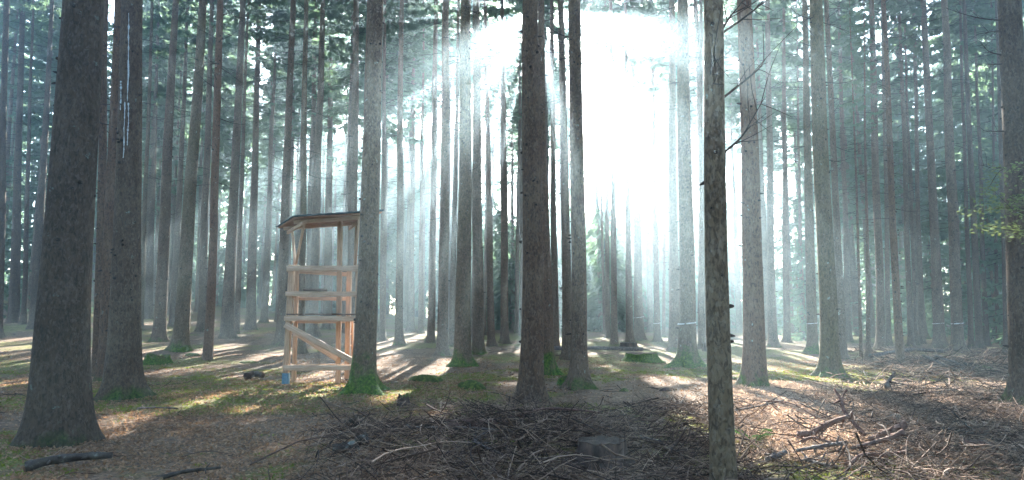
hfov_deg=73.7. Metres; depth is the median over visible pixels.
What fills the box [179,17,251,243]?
spruce tree
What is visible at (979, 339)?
spruce tree
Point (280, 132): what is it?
spruce tree
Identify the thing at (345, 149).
spruce tree
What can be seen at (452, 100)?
spruce tree
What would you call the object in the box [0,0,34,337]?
spruce tree
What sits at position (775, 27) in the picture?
spruce tree
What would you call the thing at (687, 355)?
spruce tree
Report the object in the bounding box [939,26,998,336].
spruce tree
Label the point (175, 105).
spruce tree
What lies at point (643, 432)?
brushwood
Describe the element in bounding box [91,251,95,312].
young spruce
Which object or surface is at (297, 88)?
spruce tree
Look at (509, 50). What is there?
spruce tree
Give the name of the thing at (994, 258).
young spruce
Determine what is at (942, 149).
spruce tree
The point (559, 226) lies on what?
spruce tree
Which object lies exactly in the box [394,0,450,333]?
spruce tree
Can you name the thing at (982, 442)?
fallen log
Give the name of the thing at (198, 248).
spruce tree
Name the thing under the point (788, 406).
fallen branch
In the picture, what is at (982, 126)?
spruce tree
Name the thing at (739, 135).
spruce tree
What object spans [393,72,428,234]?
spruce tree
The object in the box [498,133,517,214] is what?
spruce tree
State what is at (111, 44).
spruce tree
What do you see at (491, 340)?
spruce tree
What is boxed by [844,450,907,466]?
fallen branch
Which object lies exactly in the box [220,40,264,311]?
spruce tree
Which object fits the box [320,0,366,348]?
spruce tree
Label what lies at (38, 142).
spruce tree
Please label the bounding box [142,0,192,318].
spruce tree
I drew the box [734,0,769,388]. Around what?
spruce tree
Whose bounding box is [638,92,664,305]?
spruce tree
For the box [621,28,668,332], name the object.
spruce tree
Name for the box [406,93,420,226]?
spruce tree
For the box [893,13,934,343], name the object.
spruce tree
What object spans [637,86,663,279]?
spruce tree
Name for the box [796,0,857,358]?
spruce tree
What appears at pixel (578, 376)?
spruce tree
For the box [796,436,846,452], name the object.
fallen branch
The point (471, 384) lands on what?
moss mound
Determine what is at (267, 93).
spruce tree
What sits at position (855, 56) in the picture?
spruce tree
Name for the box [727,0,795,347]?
spruce tree
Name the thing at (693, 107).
spruce tree
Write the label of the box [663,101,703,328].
spruce tree
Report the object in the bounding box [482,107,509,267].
spruce tree
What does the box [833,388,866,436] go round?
fallen branch
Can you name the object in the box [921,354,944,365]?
fallen branch
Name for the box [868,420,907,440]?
fallen branch
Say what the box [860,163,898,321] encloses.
spruce tree
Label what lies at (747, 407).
fallen branch
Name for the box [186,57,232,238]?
spruce tree
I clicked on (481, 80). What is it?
spruce tree
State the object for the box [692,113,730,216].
spruce tree
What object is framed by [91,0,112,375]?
spruce tree
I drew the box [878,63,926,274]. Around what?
spruce tree
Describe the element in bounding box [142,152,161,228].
spruce tree
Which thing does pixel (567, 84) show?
spruce tree
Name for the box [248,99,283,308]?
spruce tree
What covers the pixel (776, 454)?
fallen branch
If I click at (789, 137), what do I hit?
spruce tree
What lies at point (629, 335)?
spruce tree
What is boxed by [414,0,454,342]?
spruce tree
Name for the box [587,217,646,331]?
young spruce
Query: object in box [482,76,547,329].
spruce tree
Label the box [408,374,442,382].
moss mound
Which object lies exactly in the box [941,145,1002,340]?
young spruce
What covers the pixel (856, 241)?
spruce tree
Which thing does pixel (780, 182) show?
spruce tree
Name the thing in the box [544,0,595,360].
spruce tree
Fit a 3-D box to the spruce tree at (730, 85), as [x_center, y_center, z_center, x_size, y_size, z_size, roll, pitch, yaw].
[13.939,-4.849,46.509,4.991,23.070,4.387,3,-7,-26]
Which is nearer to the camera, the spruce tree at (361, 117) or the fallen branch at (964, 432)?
the fallen branch at (964, 432)
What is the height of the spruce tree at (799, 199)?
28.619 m
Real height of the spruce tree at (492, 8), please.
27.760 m
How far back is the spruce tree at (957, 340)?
27.57 m
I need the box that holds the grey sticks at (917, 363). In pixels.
[807,341,1007,402]
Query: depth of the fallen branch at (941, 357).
18.32 m
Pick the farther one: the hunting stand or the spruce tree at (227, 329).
the spruce tree at (227, 329)
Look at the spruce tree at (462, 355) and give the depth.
20.18 m
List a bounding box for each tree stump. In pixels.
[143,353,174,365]
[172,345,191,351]
[397,392,410,406]
[556,375,566,385]
[569,435,635,473]
[619,342,637,346]
[621,352,665,363]
[702,342,706,350]
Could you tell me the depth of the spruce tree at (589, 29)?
40.29 m
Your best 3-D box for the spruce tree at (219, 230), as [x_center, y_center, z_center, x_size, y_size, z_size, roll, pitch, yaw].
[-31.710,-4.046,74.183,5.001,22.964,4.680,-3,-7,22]
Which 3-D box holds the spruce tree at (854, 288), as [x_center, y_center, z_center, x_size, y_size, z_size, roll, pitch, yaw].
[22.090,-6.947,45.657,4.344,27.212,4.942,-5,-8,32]
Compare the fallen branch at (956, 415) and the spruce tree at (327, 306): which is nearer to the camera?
the fallen branch at (956, 415)
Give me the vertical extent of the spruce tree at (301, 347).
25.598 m
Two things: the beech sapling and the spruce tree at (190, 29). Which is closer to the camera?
the beech sapling
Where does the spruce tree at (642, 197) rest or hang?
on the ground
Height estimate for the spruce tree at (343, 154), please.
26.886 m
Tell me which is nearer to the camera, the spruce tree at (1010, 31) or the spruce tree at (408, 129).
the spruce tree at (1010, 31)
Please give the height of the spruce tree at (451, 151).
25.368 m
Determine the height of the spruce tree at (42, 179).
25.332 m
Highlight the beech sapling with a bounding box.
[950,161,1023,243]
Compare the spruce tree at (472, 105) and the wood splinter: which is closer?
the wood splinter
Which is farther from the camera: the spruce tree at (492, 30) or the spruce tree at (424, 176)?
the spruce tree at (424, 176)
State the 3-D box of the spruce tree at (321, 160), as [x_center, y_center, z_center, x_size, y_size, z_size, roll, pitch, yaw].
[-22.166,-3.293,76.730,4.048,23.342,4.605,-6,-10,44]
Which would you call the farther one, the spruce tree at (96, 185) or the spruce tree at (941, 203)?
the spruce tree at (941, 203)
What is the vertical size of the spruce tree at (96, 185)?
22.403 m
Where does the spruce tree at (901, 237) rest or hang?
on the ground
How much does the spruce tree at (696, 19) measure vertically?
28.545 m
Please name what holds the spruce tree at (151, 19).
on the ground
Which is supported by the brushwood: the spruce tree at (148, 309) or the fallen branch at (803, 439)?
the fallen branch at (803, 439)
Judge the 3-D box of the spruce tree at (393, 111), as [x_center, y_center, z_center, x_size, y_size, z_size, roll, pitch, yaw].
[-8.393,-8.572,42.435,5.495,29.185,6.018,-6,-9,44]
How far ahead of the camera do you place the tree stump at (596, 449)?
6.68 m
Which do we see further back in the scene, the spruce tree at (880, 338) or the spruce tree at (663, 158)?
the spruce tree at (663, 158)
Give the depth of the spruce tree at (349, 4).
39.72 m
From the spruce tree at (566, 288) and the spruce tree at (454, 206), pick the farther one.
the spruce tree at (454, 206)
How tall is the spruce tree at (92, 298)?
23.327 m
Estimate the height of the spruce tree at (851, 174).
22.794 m
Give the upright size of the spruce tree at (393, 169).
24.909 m
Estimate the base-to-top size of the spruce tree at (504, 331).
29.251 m
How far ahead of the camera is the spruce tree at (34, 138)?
68.99 m
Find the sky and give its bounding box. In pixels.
[6,0,1023,315]
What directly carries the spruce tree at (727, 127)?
on the ground
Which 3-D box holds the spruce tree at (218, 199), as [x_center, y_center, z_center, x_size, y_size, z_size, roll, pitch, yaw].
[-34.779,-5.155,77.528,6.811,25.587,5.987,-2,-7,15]
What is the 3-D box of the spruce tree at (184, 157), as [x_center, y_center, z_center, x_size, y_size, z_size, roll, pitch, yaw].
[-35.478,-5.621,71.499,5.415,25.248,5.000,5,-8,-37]
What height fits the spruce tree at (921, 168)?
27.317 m
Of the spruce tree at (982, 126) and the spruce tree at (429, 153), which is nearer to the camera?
the spruce tree at (982, 126)
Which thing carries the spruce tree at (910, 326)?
on the ground
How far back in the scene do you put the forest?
79.58 m
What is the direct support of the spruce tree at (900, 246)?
on the ground
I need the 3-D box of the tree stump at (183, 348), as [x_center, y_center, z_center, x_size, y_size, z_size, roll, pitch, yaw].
[-11.666,3.933,24.243,0.646,0.431,0.592,0,-6,0]
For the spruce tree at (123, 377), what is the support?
on the ground
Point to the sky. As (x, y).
(619, 114)
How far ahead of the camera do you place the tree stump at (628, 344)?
30.17 m
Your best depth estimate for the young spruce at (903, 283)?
56.04 m
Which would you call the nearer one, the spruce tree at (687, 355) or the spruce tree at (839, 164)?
the spruce tree at (687, 355)
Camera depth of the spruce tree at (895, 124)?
59.72 m
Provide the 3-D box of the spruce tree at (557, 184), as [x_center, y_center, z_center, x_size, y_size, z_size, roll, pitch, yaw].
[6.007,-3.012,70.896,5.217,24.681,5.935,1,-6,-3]
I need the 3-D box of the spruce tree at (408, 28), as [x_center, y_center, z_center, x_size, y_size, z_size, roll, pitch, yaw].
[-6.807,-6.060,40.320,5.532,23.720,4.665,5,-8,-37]
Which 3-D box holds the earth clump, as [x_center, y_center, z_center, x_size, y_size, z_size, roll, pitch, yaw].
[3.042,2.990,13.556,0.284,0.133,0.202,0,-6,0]
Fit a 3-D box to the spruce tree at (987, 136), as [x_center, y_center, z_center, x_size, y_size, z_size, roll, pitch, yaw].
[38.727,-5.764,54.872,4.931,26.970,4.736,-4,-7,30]
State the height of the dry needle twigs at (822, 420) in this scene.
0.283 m
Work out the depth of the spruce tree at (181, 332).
25.11 m
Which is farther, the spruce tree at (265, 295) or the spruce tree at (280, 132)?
the spruce tree at (280, 132)
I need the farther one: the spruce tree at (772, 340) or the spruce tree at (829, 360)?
the spruce tree at (772, 340)
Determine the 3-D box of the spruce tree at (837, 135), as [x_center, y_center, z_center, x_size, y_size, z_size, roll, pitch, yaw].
[23.739,-6.699,49.193,5.216,27.528,5.567,5,-8,-38]
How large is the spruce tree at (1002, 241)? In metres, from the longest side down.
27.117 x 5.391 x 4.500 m
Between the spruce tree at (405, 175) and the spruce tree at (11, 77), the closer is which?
the spruce tree at (11, 77)
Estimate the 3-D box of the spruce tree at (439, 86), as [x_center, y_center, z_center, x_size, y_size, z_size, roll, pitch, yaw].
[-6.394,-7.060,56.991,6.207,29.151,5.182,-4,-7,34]
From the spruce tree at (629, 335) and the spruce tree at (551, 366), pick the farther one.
the spruce tree at (629, 335)
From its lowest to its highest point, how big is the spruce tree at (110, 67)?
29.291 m
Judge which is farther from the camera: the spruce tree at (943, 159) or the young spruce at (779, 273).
the spruce tree at (943, 159)
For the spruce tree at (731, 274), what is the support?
on the ground
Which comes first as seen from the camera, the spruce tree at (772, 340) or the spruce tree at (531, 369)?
the spruce tree at (531, 369)
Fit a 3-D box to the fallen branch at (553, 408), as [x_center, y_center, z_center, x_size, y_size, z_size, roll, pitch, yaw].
[0.140,2.205,8.387,2.076,0.261,0.172,2,-7,-20]
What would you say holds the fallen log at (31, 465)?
on the ground
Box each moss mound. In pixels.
[184,353,200,355]
[239,360,258,363]
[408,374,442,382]
[457,380,485,389]
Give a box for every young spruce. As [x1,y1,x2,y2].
[3,159,31,317]
[3,160,48,307]
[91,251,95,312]
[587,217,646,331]
[587,254,597,329]
[621,244,661,328]
[774,196,819,334]
[778,243,819,340]
[816,255,819,327]
[850,235,905,335]
[873,249,912,334]
[891,248,929,329]
[900,221,967,336]
[902,188,972,332]
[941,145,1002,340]
[943,217,1002,333]
[960,158,1002,346]
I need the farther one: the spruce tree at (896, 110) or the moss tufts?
the spruce tree at (896, 110)
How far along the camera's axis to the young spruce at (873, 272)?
43.90 m
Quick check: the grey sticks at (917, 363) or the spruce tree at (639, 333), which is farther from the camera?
the spruce tree at (639, 333)
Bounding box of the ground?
[0,288,1023,479]
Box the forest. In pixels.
[4,108,1001,331]
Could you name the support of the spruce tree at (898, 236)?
on the ground
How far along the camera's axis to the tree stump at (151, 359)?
19.81 m
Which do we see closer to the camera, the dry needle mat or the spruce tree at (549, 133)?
the dry needle mat
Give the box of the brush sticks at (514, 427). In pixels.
[248,367,1023,479]
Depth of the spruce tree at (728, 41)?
39.89 m
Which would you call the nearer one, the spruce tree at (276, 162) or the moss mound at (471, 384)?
the moss mound at (471, 384)
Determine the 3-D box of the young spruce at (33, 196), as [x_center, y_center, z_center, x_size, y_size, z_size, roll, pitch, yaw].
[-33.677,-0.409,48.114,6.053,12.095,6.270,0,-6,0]
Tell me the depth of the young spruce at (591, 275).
59.72 m
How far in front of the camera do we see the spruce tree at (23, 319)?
35.81 m
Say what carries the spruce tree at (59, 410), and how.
on the ground
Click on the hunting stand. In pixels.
(338, 220)
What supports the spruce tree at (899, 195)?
on the ground
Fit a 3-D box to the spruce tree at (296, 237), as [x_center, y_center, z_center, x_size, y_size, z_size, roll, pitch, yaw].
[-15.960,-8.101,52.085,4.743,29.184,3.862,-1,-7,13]
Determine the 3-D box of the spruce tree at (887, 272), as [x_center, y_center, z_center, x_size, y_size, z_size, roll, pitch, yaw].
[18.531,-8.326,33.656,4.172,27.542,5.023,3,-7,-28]
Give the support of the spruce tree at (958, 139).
on the ground
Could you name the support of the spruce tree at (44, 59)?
on the ground
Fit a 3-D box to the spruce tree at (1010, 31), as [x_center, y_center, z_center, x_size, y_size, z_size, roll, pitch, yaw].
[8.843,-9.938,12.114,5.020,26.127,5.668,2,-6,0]
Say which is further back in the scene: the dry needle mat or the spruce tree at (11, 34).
the spruce tree at (11, 34)
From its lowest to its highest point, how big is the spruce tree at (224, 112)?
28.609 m
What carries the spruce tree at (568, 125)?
on the ground
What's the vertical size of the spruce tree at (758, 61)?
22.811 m
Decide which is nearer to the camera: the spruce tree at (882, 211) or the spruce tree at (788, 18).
the spruce tree at (788, 18)
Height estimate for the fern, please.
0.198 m
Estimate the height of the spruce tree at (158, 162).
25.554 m
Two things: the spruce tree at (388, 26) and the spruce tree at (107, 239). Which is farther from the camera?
the spruce tree at (388, 26)
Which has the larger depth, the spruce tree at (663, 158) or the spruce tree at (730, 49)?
the spruce tree at (663, 158)
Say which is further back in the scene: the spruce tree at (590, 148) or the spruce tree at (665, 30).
the spruce tree at (590, 148)
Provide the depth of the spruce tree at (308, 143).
69.80 m
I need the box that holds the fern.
[735,429,771,446]
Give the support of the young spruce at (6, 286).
on the ground
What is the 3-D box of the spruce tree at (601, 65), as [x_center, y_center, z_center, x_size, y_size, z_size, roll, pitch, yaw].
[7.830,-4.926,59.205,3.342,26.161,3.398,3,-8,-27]
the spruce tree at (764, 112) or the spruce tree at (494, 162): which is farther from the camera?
the spruce tree at (494, 162)
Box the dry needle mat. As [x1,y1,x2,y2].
[706,379,1023,465]
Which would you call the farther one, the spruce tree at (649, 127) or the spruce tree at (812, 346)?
the spruce tree at (649, 127)
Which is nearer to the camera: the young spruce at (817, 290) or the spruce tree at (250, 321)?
the spruce tree at (250, 321)
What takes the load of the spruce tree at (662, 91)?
on the ground
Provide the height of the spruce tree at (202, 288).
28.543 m
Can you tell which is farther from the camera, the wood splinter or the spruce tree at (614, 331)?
the spruce tree at (614, 331)
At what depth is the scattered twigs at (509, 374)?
15.91 m
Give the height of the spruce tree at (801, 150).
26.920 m
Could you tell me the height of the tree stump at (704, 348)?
0.520 m
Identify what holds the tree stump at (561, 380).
on the ground
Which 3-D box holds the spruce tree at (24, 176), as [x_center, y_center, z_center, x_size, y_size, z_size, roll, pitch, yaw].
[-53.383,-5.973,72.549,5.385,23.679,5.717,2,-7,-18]
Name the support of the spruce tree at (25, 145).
on the ground
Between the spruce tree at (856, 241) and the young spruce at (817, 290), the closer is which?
the young spruce at (817, 290)
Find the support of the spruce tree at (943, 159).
on the ground
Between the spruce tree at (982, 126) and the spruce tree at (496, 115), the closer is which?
the spruce tree at (982, 126)
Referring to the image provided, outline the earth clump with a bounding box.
[659,387,670,390]
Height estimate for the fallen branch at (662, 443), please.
0.181 m
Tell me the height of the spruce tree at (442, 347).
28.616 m
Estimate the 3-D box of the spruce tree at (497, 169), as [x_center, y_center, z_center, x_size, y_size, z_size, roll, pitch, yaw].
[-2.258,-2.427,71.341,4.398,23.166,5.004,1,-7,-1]
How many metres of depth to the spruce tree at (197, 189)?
70.46 m
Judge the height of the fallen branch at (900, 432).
0.244 m
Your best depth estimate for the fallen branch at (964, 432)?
7.70 m
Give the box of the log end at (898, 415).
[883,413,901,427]
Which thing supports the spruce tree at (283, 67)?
on the ground
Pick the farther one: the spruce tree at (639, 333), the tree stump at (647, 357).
the spruce tree at (639, 333)
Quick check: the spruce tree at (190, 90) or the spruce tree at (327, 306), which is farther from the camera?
the spruce tree at (190, 90)
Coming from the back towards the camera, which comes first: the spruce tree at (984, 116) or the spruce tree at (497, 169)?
the spruce tree at (497, 169)
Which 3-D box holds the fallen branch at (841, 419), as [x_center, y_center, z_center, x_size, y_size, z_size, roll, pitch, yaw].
[3.474,2.080,7.620,0.586,0.261,0.092,0,-6,-3]
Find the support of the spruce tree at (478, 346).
on the ground
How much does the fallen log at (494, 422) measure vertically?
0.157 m
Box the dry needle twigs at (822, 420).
[732,380,1019,466]
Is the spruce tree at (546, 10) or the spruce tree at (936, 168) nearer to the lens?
the spruce tree at (546, 10)
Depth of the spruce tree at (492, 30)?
46.67 m
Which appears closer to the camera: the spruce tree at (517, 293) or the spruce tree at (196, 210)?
the spruce tree at (517, 293)
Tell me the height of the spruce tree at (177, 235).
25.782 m
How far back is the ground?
14.82 m
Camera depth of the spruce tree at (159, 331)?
28.99 m
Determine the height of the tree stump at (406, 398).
0.411 m
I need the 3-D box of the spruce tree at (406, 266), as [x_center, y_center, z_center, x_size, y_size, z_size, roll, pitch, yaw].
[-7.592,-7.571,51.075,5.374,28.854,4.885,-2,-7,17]
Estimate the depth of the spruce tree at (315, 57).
40.90 m
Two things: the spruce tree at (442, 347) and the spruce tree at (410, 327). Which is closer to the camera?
the spruce tree at (442, 347)
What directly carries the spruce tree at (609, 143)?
on the ground
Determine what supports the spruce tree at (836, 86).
on the ground
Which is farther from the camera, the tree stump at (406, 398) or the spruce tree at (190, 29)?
the spruce tree at (190, 29)
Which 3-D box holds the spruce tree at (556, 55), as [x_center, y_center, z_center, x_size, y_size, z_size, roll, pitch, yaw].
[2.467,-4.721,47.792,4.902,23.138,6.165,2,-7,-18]
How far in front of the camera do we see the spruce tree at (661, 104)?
56.92 m
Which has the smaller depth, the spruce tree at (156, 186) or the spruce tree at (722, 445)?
the spruce tree at (722, 445)
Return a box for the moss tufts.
[0,366,975,479]
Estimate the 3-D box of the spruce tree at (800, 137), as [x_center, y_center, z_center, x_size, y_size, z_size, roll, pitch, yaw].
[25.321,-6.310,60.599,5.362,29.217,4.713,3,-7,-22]
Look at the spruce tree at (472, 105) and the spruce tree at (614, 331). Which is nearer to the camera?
the spruce tree at (614, 331)
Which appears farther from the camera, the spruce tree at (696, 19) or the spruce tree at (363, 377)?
the spruce tree at (696, 19)
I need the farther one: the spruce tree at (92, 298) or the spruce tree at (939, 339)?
the spruce tree at (92, 298)
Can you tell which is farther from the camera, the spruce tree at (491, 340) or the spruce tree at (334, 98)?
the spruce tree at (334, 98)
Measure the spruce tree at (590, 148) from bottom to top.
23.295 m
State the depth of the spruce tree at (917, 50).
34.20 m
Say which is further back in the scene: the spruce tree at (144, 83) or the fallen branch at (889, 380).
the spruce tree at (144, 83)
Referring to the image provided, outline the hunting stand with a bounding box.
[276,209,383,384]
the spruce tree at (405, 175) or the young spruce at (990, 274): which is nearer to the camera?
the young spruce at (990, 274)
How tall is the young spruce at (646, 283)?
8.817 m
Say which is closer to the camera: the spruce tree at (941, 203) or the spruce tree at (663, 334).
the spruce tree at (663, 334)
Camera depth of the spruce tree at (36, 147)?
48.37 m
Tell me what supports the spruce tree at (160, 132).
on the ground
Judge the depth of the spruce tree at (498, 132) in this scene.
68.62 m
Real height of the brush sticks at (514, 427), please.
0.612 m
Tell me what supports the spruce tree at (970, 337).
on the ground
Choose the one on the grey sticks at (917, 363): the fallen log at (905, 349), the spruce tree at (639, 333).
the fallen log at (905, 349)
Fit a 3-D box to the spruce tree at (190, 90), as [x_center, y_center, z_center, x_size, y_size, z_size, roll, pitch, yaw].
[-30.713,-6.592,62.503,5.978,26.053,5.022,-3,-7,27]
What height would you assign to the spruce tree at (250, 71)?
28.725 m
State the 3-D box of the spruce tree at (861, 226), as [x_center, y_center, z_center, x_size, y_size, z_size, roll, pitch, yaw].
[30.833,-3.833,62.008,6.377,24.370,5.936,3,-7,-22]
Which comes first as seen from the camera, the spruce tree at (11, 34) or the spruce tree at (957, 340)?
the spruce tree at (957, 340)
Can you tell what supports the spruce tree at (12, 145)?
on the ground
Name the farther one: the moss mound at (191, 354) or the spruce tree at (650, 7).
the spruce tree at (650, 7)
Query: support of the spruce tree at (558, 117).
on the ground
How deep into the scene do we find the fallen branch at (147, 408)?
9.97 m
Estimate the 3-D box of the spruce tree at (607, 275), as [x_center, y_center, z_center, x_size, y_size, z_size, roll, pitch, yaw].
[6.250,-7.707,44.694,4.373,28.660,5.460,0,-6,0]
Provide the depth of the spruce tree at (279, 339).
28.78 m
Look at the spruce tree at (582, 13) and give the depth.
53.59 m
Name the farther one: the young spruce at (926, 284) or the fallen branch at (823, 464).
the young spruce at (926, 284)
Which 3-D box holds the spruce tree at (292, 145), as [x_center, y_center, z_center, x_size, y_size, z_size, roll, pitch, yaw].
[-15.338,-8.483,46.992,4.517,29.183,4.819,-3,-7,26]
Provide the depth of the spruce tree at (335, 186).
74.84 m
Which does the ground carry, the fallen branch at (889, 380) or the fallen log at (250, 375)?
the fallen log at (250, 375)
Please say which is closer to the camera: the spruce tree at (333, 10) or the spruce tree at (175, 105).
the spruce tree at (333, 10)
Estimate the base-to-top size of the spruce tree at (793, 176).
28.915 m
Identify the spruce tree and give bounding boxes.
[0,0,33,112]
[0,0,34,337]
[0,0,61,322]
[0,1,47,257]
[0,2,56,248]
[0,16,42,260]
[1,0,61,324]
[6,62,38,237]
[6,104,35,250]
[7,0,61,314]
[8,0,105,448]
[12,0,111,172]
[19,0,60,329]
[22,141,49,216]
[24,84,109,186]
[25,20,44,241]
[32,70,109,252]
[43,3,113,109]
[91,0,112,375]
[91,85,109,300]
[92,0,165,381]
[93,0,156,401]
[97,23,145,183]
[107,0,200,308]
[107,5,175,115]
[108,0,195,329]
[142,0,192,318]
[142,77,187,308]
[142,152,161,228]
[144,0,195,342]
[145,0,232,326]
[152,53,190,310]
[157,43,193,228]
[158,3,213,314]
[163,0,235,351]
[169,71,200,250]
[175,76,229,256]
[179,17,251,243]
[180,0,252,272]
[181,2,231,311]
[181,97,203,260]
[182,118,229,250]
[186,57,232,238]
[189,0,239,331]
[195,0,255,359]
[210,0,289,333]
[210,135,230,305]
[211,0,276,215]
[213,0,284,338]
[218,25,263,309]
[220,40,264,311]
[230,115,261,221]
[237,0,299,329]
[241,43,298,274]
[244,86,295,312]
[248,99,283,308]
[249,0,316,321]
[249,3,302,322]
[251,82,296,309]
[255,0,320,324]
[259,77,327,264]
[266,0,317,345]
[270,0,333,264]
[272,0,365,336]
[273,0,348,329]
[277,22,336,304]
[283,0,326,353]
[292,109,326,213]
[298,0,397,332]
[298,5,359,329]
[299,101,347,315]
[307,13,363,291]
[307,29,350,263]
[307,128,333,243]
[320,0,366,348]
[321,92,361,312]
[324,4,427,332]
[333,87,363,210]
[338,0,390,395]
[340,0,421,340]
[341,63,395,194]
[348,0,441,267]
[358,53,420,328]
[358,117,362,210]
[380,120,403,281]
[381,0,451,331]
[381,95,430,319]
[382,0,456,345]
[393,10,438,327]
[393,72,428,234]
[393,95,430,272]
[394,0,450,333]
[403,99,451,298]
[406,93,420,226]
[407,1,459,326]
[410,46,453,325]
[411,0,490,332]
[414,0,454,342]
[418,0,473,355]
[425,77,472,231]
[429,0,521,339]
[435,0,472,346]
[437,103,458,253]
[441,0,498,367]
[451,28,499,128]
[451,51,485,174]
[452,0,505,354]
[454,0,515,334]
[471,0,503,346]
[471,28,517,275]
[480,0,522,343]
[481,2,559,335]
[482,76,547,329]
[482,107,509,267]
[482,111,510,203]
[490,65,516,321]
[494,0,593,211]
[497,1,521,332]
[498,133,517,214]
[506,22,568,195]
[506,53,567,160]
[510,0,554,404]
[514,101,569,243]
[515,0,568,345]
[519,0,566,375]
[542,0,599,390]
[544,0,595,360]
[547,0,613,266]
[547,28,569,204]
[549,38,569,328]
[549,96,594,196]
[558,4,590,189]
[558,83,571,280]
[580,0,630,337]
[581,0,668,341]
[581,1,613,333]
[582,45,609,328]
[583,123,608,275]
[592,0,628,344]
[598,113,624,232]
[602,0,668,339]
[613,0,701,351]
[614,0,676,341]
[615,54,651,330]
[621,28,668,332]
[634,0,691,294]
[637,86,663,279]
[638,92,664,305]
[642,0,706,367]
[642,41,703,284]
[644,0,691,336]
[648,70,668,329]
[650,29,695,228]
[650,69,693,240]
[657,98,694,227]
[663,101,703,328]
[665,0,726,341]
[667,0,738,158]
[689,0,704,348]
[690,32,739,220]
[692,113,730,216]
[694,68,740,253]
[699,0,795,479]
[723,0,772,194]
[724,0,802,339]
[724,59,740,324]
[724,63,765,332]
[725,61,777,201]
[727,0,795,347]
[731,25,779,250]
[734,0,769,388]
[735,98,793,197]
[735,104,791,192]
[753,0,810,342]
[755,1,811,284]
[758,4,810,335]
[762,100,793,323]
[763,148,792,242]
[772,0,809,339]
[774,16,810,220]
[777,0,842,353]
[779,98,812,239]
[787,78,815,232]
[788,21,831,292]
[789,0,853,377]
[793,0,892,342]
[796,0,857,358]
[797,30,881,331]
[809,0,865,336]
[809,56,869,234]
[813,77,884,269]
[813,93,871,268]
[814,88,883,322]
[825,0,912,337]
[831,0,876,356]
[832,79,903,329]
[839,0,884,359]
[844,0,920,345]
[853,0,903,349]
[853,0,930,368]
[856,0,920,346]
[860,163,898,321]
[861,0,963,344]
[861,1,943,338]
[867,51,923,326]
[868,79,940,267]
[872,89,927,310]
[872,161,910,266]
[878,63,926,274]
[878,132,924,325]
[881,0,967,347]
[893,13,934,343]
[903,0,977,352]
[907,56,940,299]
[910,0,1023,345]
[911,9,987,328]
[913,2,999,326]
[920,52,999,238]
[921,88,963,305]
[923,91,948,245]
[925,0,1023,409]
[928,0,988,347]
[930,0,991,348]
[930,0,1023,343]
[937,63,997,253]
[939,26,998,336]
[954,23,1001,262]
[960,40,997,252]
[971,0,1007,351]
[980,4,1023,171]
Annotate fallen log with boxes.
[24,452,112,471]
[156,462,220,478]
[243,371,264,379]
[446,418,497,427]
[554,346,642,350]
[868,347,944,357]
[959,437,998,450]
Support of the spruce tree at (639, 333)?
on the ground
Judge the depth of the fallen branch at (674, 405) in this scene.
9.35 m
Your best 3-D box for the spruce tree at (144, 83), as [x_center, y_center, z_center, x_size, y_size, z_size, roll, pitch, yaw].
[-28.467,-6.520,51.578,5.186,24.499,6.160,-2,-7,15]
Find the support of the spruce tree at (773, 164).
on the ground
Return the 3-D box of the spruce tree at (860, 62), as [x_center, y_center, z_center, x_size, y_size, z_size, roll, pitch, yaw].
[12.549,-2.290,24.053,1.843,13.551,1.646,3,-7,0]
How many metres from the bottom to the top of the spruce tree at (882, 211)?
23.573 m
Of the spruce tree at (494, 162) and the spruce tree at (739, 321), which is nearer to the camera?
the spruce tree at (739, 321)
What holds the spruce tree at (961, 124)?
on the ground
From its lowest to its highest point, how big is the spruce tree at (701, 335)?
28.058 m
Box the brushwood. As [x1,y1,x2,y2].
[274,376,1023,479]
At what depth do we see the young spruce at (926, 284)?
41.78 m
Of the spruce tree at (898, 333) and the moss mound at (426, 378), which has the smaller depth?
the moss mound at (426, 378)
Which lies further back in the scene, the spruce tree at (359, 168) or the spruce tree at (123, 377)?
the spruce tree at (359, 168)
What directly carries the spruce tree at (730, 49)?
on the ground
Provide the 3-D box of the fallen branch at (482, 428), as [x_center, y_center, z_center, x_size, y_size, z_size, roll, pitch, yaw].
[-0.756,2.188,7.859,1.243,0.175,0.244,-3,-7,24]
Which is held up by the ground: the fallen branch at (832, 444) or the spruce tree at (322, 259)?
the spruce tree at (322, 259)
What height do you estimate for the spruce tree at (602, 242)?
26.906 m
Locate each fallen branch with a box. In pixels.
[134,405,177,413]
[406,423,497,432]
[448,407,600,429]
[471,428,502,454]
[640,435,685,460]
[659,395,685,410]
[736,398,783,410]
[764,400,815,416]
[764,450,787,461]
[792,431,831,443]
[796,414,849,437]
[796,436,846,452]
[801,451,837,468]
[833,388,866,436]
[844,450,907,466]
[850,429,908,451]
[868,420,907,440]
[884,372,897,388]
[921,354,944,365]
[935,355,966,365]
[942,425,1001,439]
[951,411,999,442]
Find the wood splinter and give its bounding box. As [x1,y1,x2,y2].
[344,413,367,426]
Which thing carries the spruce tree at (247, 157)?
on the ground
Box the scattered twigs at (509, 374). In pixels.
[0,322,1021,479]
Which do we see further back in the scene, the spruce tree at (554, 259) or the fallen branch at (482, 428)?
the spruce tree at (554, 259)
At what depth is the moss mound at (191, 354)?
22.68 m
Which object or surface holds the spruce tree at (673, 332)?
on the ground
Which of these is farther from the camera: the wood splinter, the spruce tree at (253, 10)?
the spruce tree at (253, 10)
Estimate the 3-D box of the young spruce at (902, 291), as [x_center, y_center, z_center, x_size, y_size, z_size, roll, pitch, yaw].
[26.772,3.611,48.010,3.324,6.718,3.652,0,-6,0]
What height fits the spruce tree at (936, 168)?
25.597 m

